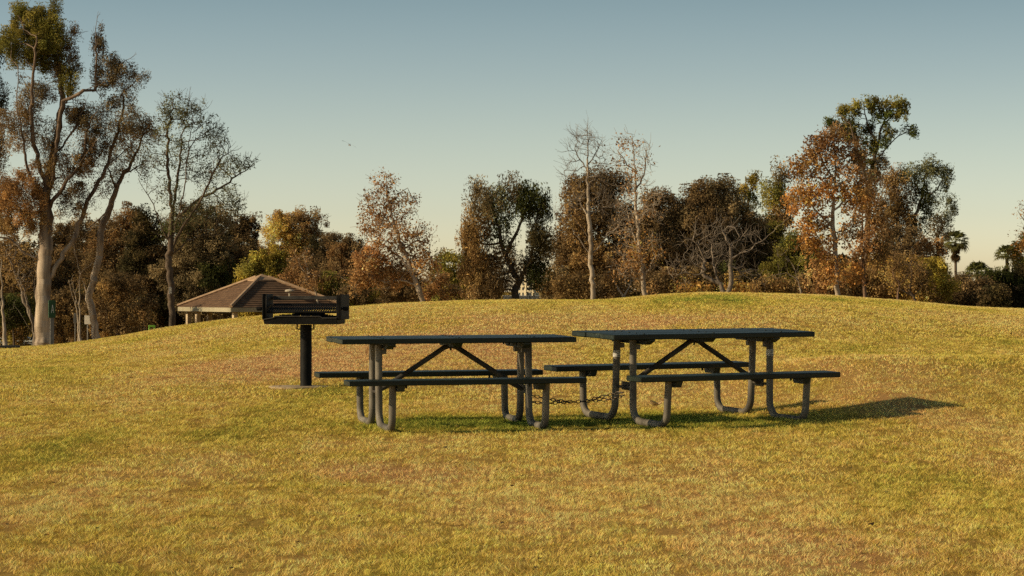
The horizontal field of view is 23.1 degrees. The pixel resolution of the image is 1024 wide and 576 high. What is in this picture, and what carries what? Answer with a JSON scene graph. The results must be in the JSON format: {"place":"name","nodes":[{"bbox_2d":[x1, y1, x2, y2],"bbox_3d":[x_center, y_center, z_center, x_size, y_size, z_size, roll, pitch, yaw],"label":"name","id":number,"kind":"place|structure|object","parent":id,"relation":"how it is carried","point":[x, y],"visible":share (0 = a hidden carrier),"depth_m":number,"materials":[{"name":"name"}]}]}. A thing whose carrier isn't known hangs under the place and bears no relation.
{"place":"outdoors","nodes":[
{"label":"outdoors","id":0,"kind":"place"},
{"bbox_2d":[0,291,1023,575],"bbox_3d":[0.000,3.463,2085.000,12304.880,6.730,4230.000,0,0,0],"label":"ground","id":1,"kind":"structure","parent":0,"point":[882,396],"depth_m":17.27,"materials":[{"name":"green plant"}]},
{"bbox_2d":[0,243,11,344],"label":"birch sapling","id":2,"kind":"object","parent":1,"relation":"on","point":[4,338],"visible":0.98,"depth_m":139.96,"materials":[{"name":"brown plant"}]},
{"bbox_2d":[0,43,15,236],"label":"eucalyptus tree","id":3,"kind":"object","parent":1,"relation":"on","point":[2,106],"visible":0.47,"depth_m":156.03,"materials":[{"name":"green plant"}]},
{"bbox_2d":[0,345,19,347],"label":"slab","id":4,"kind":"structure","parent":1,"relation":"on","point":[9,346],"depth_m":51.76,"materials":[{"name":"grey concrete"}]},
{"bbox_2d":[0,292,35,344],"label":"shrub","id":5,"kind":"object","parent":1,"relation":"on","point":[13,318],"visible":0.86,"depth_m":171.76,"materials":[{"name":"green plant"}]},
{"bbox_2d":[0,234,37,345],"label":"crape myrtle","id":6,"kind":"object","parent":1,"relation":"on","point":[23,294],"visible":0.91,"depth_m":151.91,"materials":[{"name":"brown plant"}]},
{"bbox_2d":[0,234,50,345],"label":"tree","id":7,"kind":"object","parent":1,"relation":"on","point":[20,337],"visible":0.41,"depth_m":175.59,"materials":[{"name":"brown plant"}]},
{"bbox_2d":[48,300,55,344],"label":"park sign","id":8,"kind":"object","parent":1,"relation":"on","point":[51,309],"visible":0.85,"depth_m":142.95,"materials":[{"name":"green metal"}]},
{"bbox_2d":[26,244,90,342],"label":"tree","id":9,"kind":"object","parent":1,"relation":"on","point":[64,273],"visible":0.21,"depth_m":177.68,"materials":[{"name":"brown plant"}]},
{"bbox_2d":[49,286,89,343],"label":"shrub","id":10,"kind":"object","parent":1,"relation":"on","point":[64,318],"visible":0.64,"depth_m":169.78,"materials":[{"name":"brown plant"}]},
{"bbox_2d":[74,313,76,340],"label":"road sign","id":11,"kind":"object","parent":1,"relation":"on","point":[75,318],"visible":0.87,"depth_m":159.96,"materials":[{"name":"grey metal"}]},
{"bbox_2d":[0,0,151,345],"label":"eucalyptus tree","id":12,"kind":"object","parent":1,"relation":"on","point":[44,44],"visible":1,"depth_m":145.65,"materials":[{"name":"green plant"}]},
{"bbox_2d":[67,271,86,340],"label":"birch sapling","id":13,"kind":"object","parent":1,"relation":"on","point":[72,297],"visible":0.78,"depth_m":149.97,"materials":[{"name":"brown plant"}]},
{"bbox_2d":[34,209,121,340],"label":"tree","id":14,"kind":"object","parent":1,"relation":"on","point":[60,233],"visible":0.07,"depth_m":194.41,"materials":[{"name":"brown plant"}]},
{"bbox_2d":[70,263,94,340],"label":"birch sapling","id":15,"kind":"object","parent":1,"relation":"on","point":[79,334],"visible":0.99,"depth_m":147.97,"materials":[{"name":"brown plant"}]},
{"bbox_2d":[84,315,90,339],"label":"road sign","id":16,"kind":"object","parent":1,"relation":"on","point":[87,319],"visible":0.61,"depth_m":161.95,"materials":[{"name":"white metal"}]},
{"bbox_2d":[66,277,113,341],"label":"shrub","id":17,"kind":"object","parent":1,"relation":"on","point":[86,313],"visible":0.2,"depth_m":171.74,"materials":[{"name":"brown plant"}]},
{"bbox_2d":[66,106,160,339],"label":"eucalyptus tree","id":18,"kind":"object","parent":1,"relation":"on","point":[146,128],"visible":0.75,"depth_m":157.81,"materials":[{"name":"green plant"}]},
{"bbox_2d":[70,269,159,337],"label":"shrub","id":19,"kind":"object","parent":1,"relation":"on","point":[117,303],"visible":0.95,"depth_m":167.82,"materials":[{"name":"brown plant"}]},
{"bbox_2d":[79,201,162,335],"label":"tree","id":20,"kind":"object","parent":1,"relation":"on","point":[120,224],"visible":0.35,"depth_m":189.24,"materials":[{"name":"brown plant"}]},
{"bbox_2d":[116,203,173,329],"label":"tree","id":21,"kind":"object","parent":1,"relation":"on","point":[138,242],"visible":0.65,"depth_m":187.52,"materials":[{"name":"brown plant"}]},
{"bbox_2d":[142,296,181,330],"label":"shrub","id":22,"kind":"object","parent":1,"relation":"on","point":[164,317],"visible":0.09,"depth_m":191.63,"materials":[{"name":"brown plant"}]},
{"bbox_2d":[155,246,185,326],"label":"tree","id":23,"kind":"object","parent":1,"relation":"on","point":[178,319],"visible":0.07,"depth_m":191.68,"materials":[{"name":"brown plant"}]},
{"bbox_2d":[148,200,238,321],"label":"tree","id":24,"kind":"object","parent":1,"relation":"on","point":[200,262],"visible":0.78,"depth_m":185.49,"materials":[{"name":"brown plant"}]},
{"bbox_2d":[138,88,257,325],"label":"vase tree","id":25,"kind":"object","parent":1,"relation":"on","point":[173,224],"visible":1,"depth_m":149.84,"materials":[{"name":"brown plant"}]},
{"bbox_2d":[183,312,231,321],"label":"shrub","id":26,"kind":"object","parent":1,"relation":"on","point":[218,318],"visible":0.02,"depth_m":189.59,"materials":[{"name":"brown plant"}]},
{"bbox_2d":[219,211,262,286],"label":"tree","id":27,"kind":"object","parent":1,"relation":"on","point":[245,240],"visible":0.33,"depth_m":189.59,"materials":[{"name":"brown plant"}]},
{"bbox_2d":[177,274,336,323],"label":"park pavilion","id":28,"kind":"structure","parent":1,"relation":"on","point":[244,295],"depth_m":168.37,"materials":[{"name":"brown wood"}]},
{"bbox_2d":[232,244,290,316],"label":"shrub","id":29,"kind":"object","parent":1,"relation":"on","point":[265,263],"visible":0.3,"depth_m":183.53,"materials":[{"name":"green plant"}]},
{"bbox_2d":[256,205,329,279],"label":"tree","id":30,"kind":"object","parent":1,"relation":"on","point":[290,230],"visible":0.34,"depth_m":204.26,"materials":[{"name":"green plant"}]},
{"bbox_2d":[269,385,324,388],"bbox_3d":[-2.209,1.047,25.908,0.643,0.066,0.641,0,0,0],"label":"concrete pad","id":31,"kind":"object","parent":1,"relation":"on","point":[291,386],"visible":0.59,"depth_m":25.81,"materials":[{"name":"beige concrete"}]},
{"bbox_2d":[256,294,348,385],"bbox_3d":[-2.144,0.540,25.987,0.967,0.969,0.531,0,0,6],"label":"barbecue grill","id":32,"kind":"object","parent":31,"relation":"on","point":[267,308],"visible":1,"depth_m":25.94,"materials":[{"name":"black metal"}]},
{"bbox_2d":[279,313,336,316],"bbox_3d":[-2.146,0.296,26.000,0.687,0.127,0.400,0,0,6],"label":"charcoal heap","id":33,"kind":"object","parent":32,"relation":"in","point":[312,314],"visible":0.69,"depth_m":25.92,"materials":[{"name":"black"}]},
{"bbox_2d":[273,258,324,293],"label":"shrub","id":34,"kind":"object","parent":1,"relation":"on","point":[290,277],"visible":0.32,"depth_m":177.88,"materials":[{"name":"brown plant"}]},
{"bbox_2d":[286,245,326,303],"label":"tree","id":35,"kind":"object","parent":1,"relation":"on","point":[306,280],"visible":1,"depth_m":167.78,"materials":[{"name":"brown plant"}]},
{"bbox_2d":[299,229,351,295],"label":"tree","id":36,"kind":"object","parent":1,"relation":"on","point":[318,253],"visible":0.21,"depth_m":199.54,"materials":[{"name":"brown plant"}]},
{"bbox_2d":[310,269,350,295],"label":"shrub","id":37,"kind":"object","parent":1,"relation":"on","point":[330,283],"visible":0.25,"depth_m":179.78,"materials":[{"name":"green plant"}]},
{"bbox_2d":[319,232,373,304],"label":"tree","id":38,"kind":"object","parent":1,"relation":"on","point":[339,257],"visible":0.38,"depth_m":195.60,"materials":[{"name":"brown plant"}]},
{"bbox_2d":[332,278,384,305],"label":"shrub","id":39,"kind":"object","parent":1,"relation":"on","point":[364,299],"visible":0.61,"depth_m":171.68,"materials":[{"name":"brown plant"}]},
{"bbox_2d":[339,164,446,301],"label":"sycamore tree","id":40,"kind":"object","parent":1,"relation":"on","point":[365,271],"visible":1,"depth_m":139.88,"materials":[{"name":"brown plant"}]},
{"bbox_2d":[371,270,434,303],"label":"shrub","id":41,"kind":"object","parent":1,"relation":"on","point":[407,295],"visible":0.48,"depth_m":175.66,"materials":[{"name":"brown plant"}]},
{"bbox_2d":[419,271,462,300],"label":"shrub","id":42,"kind":"object","parent":1,"relation":"on","point":[429,292],"visible":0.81,"depth_m":154.76,"materials":[{"name":"brown plant"}]},
{"bbox_2d":[424,249,474,300],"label":"shrub","id":43,"kind":"object","parent":1,"relation":"on","point":[451,256],"visible":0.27,"depth_m":164.69,"materials":[{"name":"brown plant"}]},
{"bbox_2d":[314,334,586,431],"bbox_3d":[-0.526,0.780,20.961,2.014,0.761,1.588,0,1,-15],"label":"picnic table","id":44,"kind":"object","parent":1,"relation":"on","point":[378,385],"visible":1,"depth_m":20.79,"materials":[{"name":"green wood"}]},
{"bbox_2d":[532,391,624,404],"bbox_3d":[0.554,0.921,20.979,0.848,0.126,0.091,0,0,21],"label":"chain","id":45,"kind":"object","parent":44,"relation":"hanging from","point":[571,401],"visible":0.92,"depth_m":20.96,"materials":[{"name":"grey metal"}]},
{"bbox_2d":[0,229,954,345],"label":"woods","id":46,"kind":"object","parent":1,"relation":"on","point":[34,243],"visible":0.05,"depth_m":222.85,"materials":[{"name":"brown plant"}]},
{"bbox_2d":[454,170,558,299],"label":"pepper tree","id":47,"kind":"object","parent":1,"relation":"on","point":[478,270],"visible":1,"depth_m":139.69,"materials":[{"name":"green plant"}]},
{"bbox_2d":[0,292,1022,575],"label":"fallen leaves","id":48,"kind":"object","parent":1,"relation":"on","point":[486,398],"depth_m":23.56,"materials":[{"name":"brown plant"}]},
{"bbox_2d":[533,263,571,298],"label":"shrub","id":49,"kind":"object","parent":1,"relation":"on","point":[547,293],"visible":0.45,"depth_m":159.84,"materials":[{"name":"brown plant"}]},
{"bbox_2d":[548,271,602,299],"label":"shrub","id":50,"kind":"object","parent":1,"relation":"on","point":[575,284],"visible":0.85,"depth_m":157.75,"materials":[{"name":"brown plant"}]},
{"bbox_2d":[544,111,633,298],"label":"birch tree","id":51,"kind":"object","parent":1,"relation":"on","point":[590,255],"visible":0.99,"depth_m":134.93,"materials":[{"name":"brown plant"}]},
{"bbox_2d":[547,160,645,298],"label":"evergreen tree","id":52,"kind":"object","parent":1,"relation":"on","point":[572,252],"visible":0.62,"depth_m":167.23,"materials":[{"name":"brown plant"}]},
{"bbox_2d":[594,271,624,298],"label":"shrub","id":53,"kind":"object","parent":1,"relation":"on","point":[608,291],"visible":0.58,"depth_m":159.79,"materials":[{"name":"brown plant"}]},
{"bbox_2d":[600,253,649,296],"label":"shrub","id":54,"kind":"object","parent":1,"relation":"on","point":[608,274],"visible":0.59,"depth_m":142.02,"materials":[{"name":"brown plant"}]},
{"bbox_2d":[604,127,670,295],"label":"sycamore tree","id":55,"kind":"object","parent":1,"relation":"on","point":[640,259],"visible":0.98,"depth_m":137.89,"materials":[{"name":"brown plant"}]},
{"bbox_2d":[633,266,682,294],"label":"shrub","id":56,"kind":"object","parent":1,"relation":"on","point":[654,287],"visible":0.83,"depth_m":155.81,"materials":[{"name":"brown plant"}]},
{"bbox_2d":[626,186,695,295],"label":"tree","id":57,"kind":"object","parent":1,"relation":"on","point":[663,230],"visible":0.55,"depth_m":171.36,"materials":[{"name":"brown plant"}]},
{"bbox_2d":[650,194,700,289],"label":"tree","id":58,"kind":"object","parent":1,"relation":"on","point":[673,219],"visible":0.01,"depth_m":175.67,"materials":[{"name":"brown plant"}]},
{"bbox_2d":[665,265,711,292],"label":"shrub","id":59,"kind":"object","parent":1,"relation":"on","point":[687,277],"visible":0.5,"depth_m":155.81,"materials":[{"name":"brown plant"}]},
{"bbox_2d":[544,328,839,427],"bbox_3d":[1.557,0.750,21.494,2.068,0.775,1.570,0,2,-30],"label":"picnic table","id":60,"kind":"object","parent":1,"relation":"on","point":[767,337],"visible":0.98,"depth_m":21.28,"materials":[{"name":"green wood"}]},
{"bbox_2d":[672,278,716,292],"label":"shrub","id":61,"kind":"object","parent":1,"relation":"on","point":[705,288],"visible":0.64,"depth_m":127.97,"materials":[{"name":"brown plant"}]},
{"bbox_2d":[660,173,750,290],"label":"tree","id":62,"kind":"object","parent":1,"relation":"on","point":[705,195],"visible":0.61,"depth_m":171.19,"materials":[{"name":"brown plant"}]},
{"bbox_2d":[692,259,735,291],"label":"shrub","id":63,"kind":"object","parent":1,"relation":"on","point":[720,273],"visible":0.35,"depth_m":157.70,"materials":[{"name":"green plant"}]},
{"bbox_2d":[664,205,795,291],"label":"bare tree","id":64,"kind":"object","parent":1,"relation":"on","point":[731,257],"visible":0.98,"depth_m":119.95,"materials":[{"name":"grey plant"}]},
{"bbox_2d":[716,279,754,292],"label":"shrub","id":65,"kind":"object","parent":1,"relation":"on","point":[740,286],"visible":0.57,"depth_m":127.92,"materials":[{"name":"brown plant"}]},
{"bbox_2d":[723,268,771,292],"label":"shrub","id":66,"kind":"object","parent":1,"relation":"on","point":[745,278],"visible":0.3,"depth_m":155.80,"materials":[{"name":"brown plant"}]},
{"bbox_2d":[713,194,782,291],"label":"tree","id":67,"kind":"object","parent":1,"relation":"on","point":[748,216],"visible":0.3,"depth_m":173.50,"materials":[{"name":"green plant"}]},
{"bbox_2d":[736,170,763,209],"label":"evergreen tree","id":68,"kind":"object","parent":1,"relation":"on","point":[752,180],"visible":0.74,"depth_m":209.82,"materials":[{"name":"green plant"}]},
{"bbox_2d":[749,218,784,292],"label":"tree","id":69,"kind":"object","parent":1,"relation":"on","point":[774,223],"visible":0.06,"depth_m":177.55,"materials":[{"name":"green plant"}]},
{"bbox_2d":[746,273,801,293],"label":"shrub","id":70,"kind":"object","parent":1,"relation":"on","point":[769,285],"visible":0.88,"depth_m":149.92,"materials":[{"name":"brown plant"}]},
{"bbox_2d":[756,155,794,244],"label":"eucalyptus tree","id":71,"kind":"object","parent":1,"relation":"on","point":[775,194],"visible":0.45,"depth_m":181.44,"materials":[{"name":"green plant"}]},
{"bbox_2d":[760,245,808,293],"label":"leafless tree","id":72,"kind":"object","parent":1,"relation":"on","point":[796,277],"visible":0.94,"depth_m":137.99,"materials":[{"name":"brown plant"}]},
{"bbox_2d":[758,229,839,291],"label":"tree","id":73,"kind":"object","parent":1,"relation":"on","point":[786,243],"visible":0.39,"depth_m":164.54,"materials":[{"name":"green plant"}]},
{"bbox_2d":[789,267,822,293],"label":"shrub","id":74,"kind":"object","parent":1,"relation":"on","point":[806,290],"visible":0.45,"depth_m":157.78,"materials":[{"name":"brown plant"}]},
{"bbox_2d":[779,120,886,294],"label":"sycamore tree","id":75,"kind":"object","parent":1,"relation":"on","point":[859,190],"visible":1,"depth_m":134.73,"materials":[{"name":"brown plant"}]},
{"bbox_2d":[800,256,866,294],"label":"shrub","id":76,"kind":"object","parent":1,"relation":"on","point":[855,278],"visible":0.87,"depth_m":135.77,"materials":[{"name":"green plant"}]},
{"bbox_2d":[828,267,872,297],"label":"shrub","id":77,"kind":"object","parent":1,"relation":"on","point":[849,291],"visible":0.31,"depth_m":157.78,"materials":[{"name":"brown plant"}]},
{"bbox_2d":[841,176,897,297],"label":"sycamore tree","id":78,"kind":"object","parent":1,"relation":"on","point":[861,250],"visible":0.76,"depth_m":141.77,"materials":[{"name":"brown plant"}]},
{"bbox_2d":[846,257,892,298],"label":"shrub","id":79,"kind":"object","parent":1,"relation":"on","point":[866,262],"visible":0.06,"depth_m":159.83,"materials":[{"name":"brown plant"}]},
{"bbox_2d":[823,94,919,258],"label":"eucalyptus tree","id":80,"kind":"object","parent":1,"relation":"on","point":[868,129],"visible":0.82,"depth_m":171.80,"materials":[{"name":"green plant"}]},
{"bbox_2d":[877,250,912,298],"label":"leafless tree","id":81,"kind":"object","parent":1,"relation":"on","point":[897,263],"visible":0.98,"depth_m":143.99,"materials":[{"name":"brown plant"}]},
{"bbox_2d":[859,250,936,301],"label":"shrub","id":82,"kind":"object","parent":1,"relation":"on","point":[877,290],"visible":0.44,"depth_m":157.61,"materials":[{"name":"brown plant"}]},
{"bbox_2d":[868,223,934,297],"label":"tree","id":83,"kind":"object","parent":1,"relation":"on","point":[907,238],"visible":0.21,"depth_m":164.49,"materials":[{"name":"brown plant"}]},
{"bbox_2d":[876,255,931,300],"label":"leafless tree","id":84,"kind":"object","parent":1,"relation":"on","point":[913,278],"visible":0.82,"depth_m":145.86,"materials":[{"name":"brown plant"}]},
{"bbox_2d":[875,153,955,237],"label":"eucalyptus tree","id":85,"kind":"object","parent":1,"relation":"on","point":[898,210],"visible":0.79,"depth_m":169.63,"materials":[{"name":"green plant"}]},
{"bbox_2d":[906,235,952,301],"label":"tree","id":86,"kind":"object","parent":1,"relation":"on","point":[939,249],"visible":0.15,"depth_m":167.81,"materials":[{"name":"brown plant"}]},
{"bbox_2d":[913,256,961,303],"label":"shrub","id":87,"kind":"object","parent":1,"relation":"on","point":[939,268],"visible":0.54,"depth_m":159.78,"materials":[{"name":"green plant"}]},
{"bbox_2d":[924,191,960,254],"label":"eucalyptus tree","id":88,"kind":"object","parent":1,"relation":"on","point":[947,219],"visible":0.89,"depth_m":175.79,"materials":[{"name":"green plant"}]},
{"bbox_2d":[943,230,968,278],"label":"fan palm","id":89,"kind":"object","parent":1,"relation":"on","point":[956,248],"visible":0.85,"depth_m":279.62,"materials":[{"name":"green plant"}]},
{"bbox_2d":[944,271,990,305],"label":"shrub","id":90,"kind":"object","parent":1,"relation":"on","point":[963,277],"visible":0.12,"depth_m":163.81,"materials":[{"name":"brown plant"}]},
{"bbox_2d":[943,275,1001,306],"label":"shrub","id":91,"kind":"object","parent":1,"relation":"on","point":[966,296],"visible":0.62,"depth_m":161.66,"materials":[{"name":"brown plant"}]},
{"bbox_2d":[963,260,989,278],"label":"fan palm","id":92,"kind":"object","parent":1,"relation":"on","point":[977,267],"visible":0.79,"depth_m":229.48,"materials":[{"name":"green plant"}]},
{"bbox_2d":[974,283,1012,307],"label":"shrub","id":93,"kind":"object","parent":1,"relation":"on","point":[998,296],"visible":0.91,"depth_m":151.72,"materials":[{"name":"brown plant"}]},
{"bbox_2d":[975,263,1023,308],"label":"tree","id":94,"kind":"object","parent":1,"relation":"on","point":[1015,278],"visible":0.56,"depth_m":167.64,"materials":[{"name":"green plant"}]},
{"bbox_2d":[993,244,1018,268],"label":"fan palm","id":95,"kind":"object","parent":1,"relation":"on","point":[1003,248],"visible":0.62,"depth_m":229.63,"materials":[{"name":"green plant"}]},
{"bbox_2d":[1003,229,1023,269],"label":"tree","id":96,"kind":"object","parent":1,"relation":"on","point":[1015,260],"visible":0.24,"depth_m":172.01,"materials":[{"name":"brown plant"}]},
{"bbox_2d":[1008,200,1023,254],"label":"bare tree","id":97,"kind":"object","parent":1,"relation":"on","point":[1022,243],"visible":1,"depth_m":150.14,"materials":[{"name":"brown plant"}]},
{"bbox_2d":[0,0,1023,291],"label":"sky","id":98,"kind":"structure","parent":0,"point":[439,93],"materials":[{"name":"blue"}]},
{"bbox_2d":[503,295,540,298],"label":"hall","id":99,"kind":"structure","parent":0,"point":[521,297],"depth_m":696.00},
{"bbox_2d":[518,278,538,294],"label":"office tower","id":100,"kind":"structure","parent":0,"point":[522,291],"depth_m":1495.45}
]}

